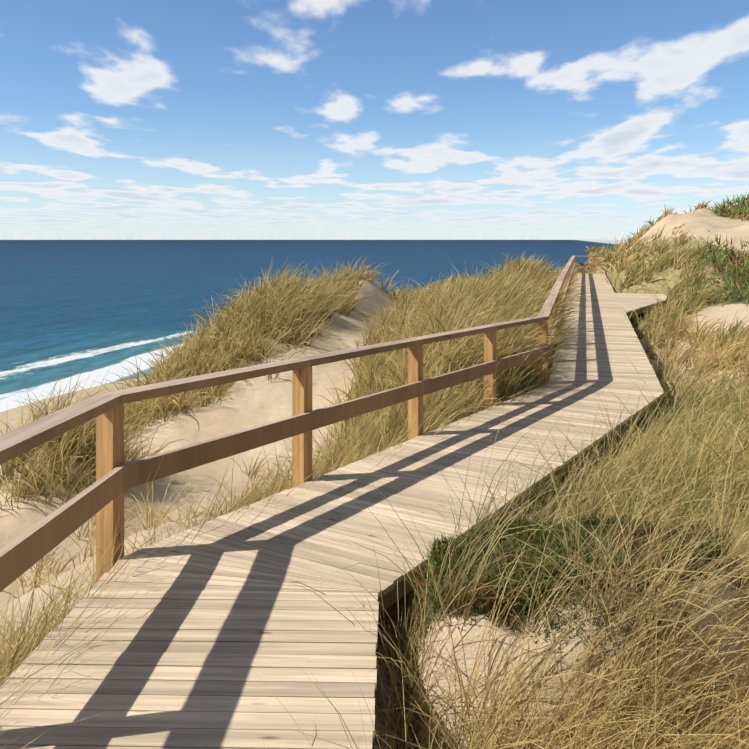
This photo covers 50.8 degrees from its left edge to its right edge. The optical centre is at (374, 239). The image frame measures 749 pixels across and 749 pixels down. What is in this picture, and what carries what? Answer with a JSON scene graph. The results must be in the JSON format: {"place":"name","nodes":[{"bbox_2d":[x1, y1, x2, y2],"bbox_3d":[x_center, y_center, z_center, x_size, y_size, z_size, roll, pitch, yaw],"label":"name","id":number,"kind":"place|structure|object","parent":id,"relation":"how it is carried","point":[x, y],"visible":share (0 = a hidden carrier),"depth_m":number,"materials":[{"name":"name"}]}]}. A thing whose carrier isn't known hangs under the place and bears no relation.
{"place":"outdoors","nodes":[
{"label":"outdoors","id":0,"kind":"place"},
{"bbox_2d":[0,240,627,411],"bbox_3d":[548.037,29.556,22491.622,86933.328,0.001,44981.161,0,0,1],"label":"sea water","id":1,"kind":"structure","parent":0,"point":[99,308],"depth_m":565.18,"materials":[{"name":"blue liquid"}]},
{"bbox_2d":[0,204,748,748],"bbox_3d":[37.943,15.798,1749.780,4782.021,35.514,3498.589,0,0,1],"label":"dune terrain","id":2,"kind":"structure","parent":0,"point":[262,400],"depth_m":10.48,"materials":[{"name":"beige sand"}]},
{"bbox_2d":[96,257,594,583],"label":"railing posts","id":3,"kind":"object","parent":2,"relation":"on","point":[109,440],"visible":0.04,"depth_m":6.84,"materials":[{"name":"brown wood"}]},
{"bbox_2d":[0,256,609,591],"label":"railing rails","id":4,"kind":"object","parent":3,"relation":"attached to","point":[20,555],"visible":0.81,"depth_m":5.66,"materials":[{"name":"brown wood"}]},
{"bbox_2d":[0,199,748,748],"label":"marram grass","id":5,"kind":"structure","parent":2,"relation":"on","point":[688,465],"depth_m":6.85,"materials":[{"name":"beige plant"}]},
{"bbox_2d":[378,301,665,620],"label":"boardwalk beams","id":6,"kind":"structure","parent":2,"relation":"on","point":[390,598],"depth_m":7.08,"materials":[{"name":"brown wood"}]},
{"bbox_2d":[0,273,668,748],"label":"boardwalk deck","id":7,"kind":"structure","parent":6,"relation":"on","point":[198,677],"depth_m":4.57,"materials":[{"name":"brown wood"}]},
{"bbox_2d":[407,191,748,676],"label":"green shrubs","id":8,"kind":"object","parent":2,"relation":"on","point":[437,553],"visible":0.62,"depth_m":4.30,"materials":[{"name":"green plant"}]},
{"bbox_2d":[0,0,748,239],"label":"sky","id":9,"kind":"structure","parent":0,"point":[120,119],"materials":[{"name":"blue"}]}
]}

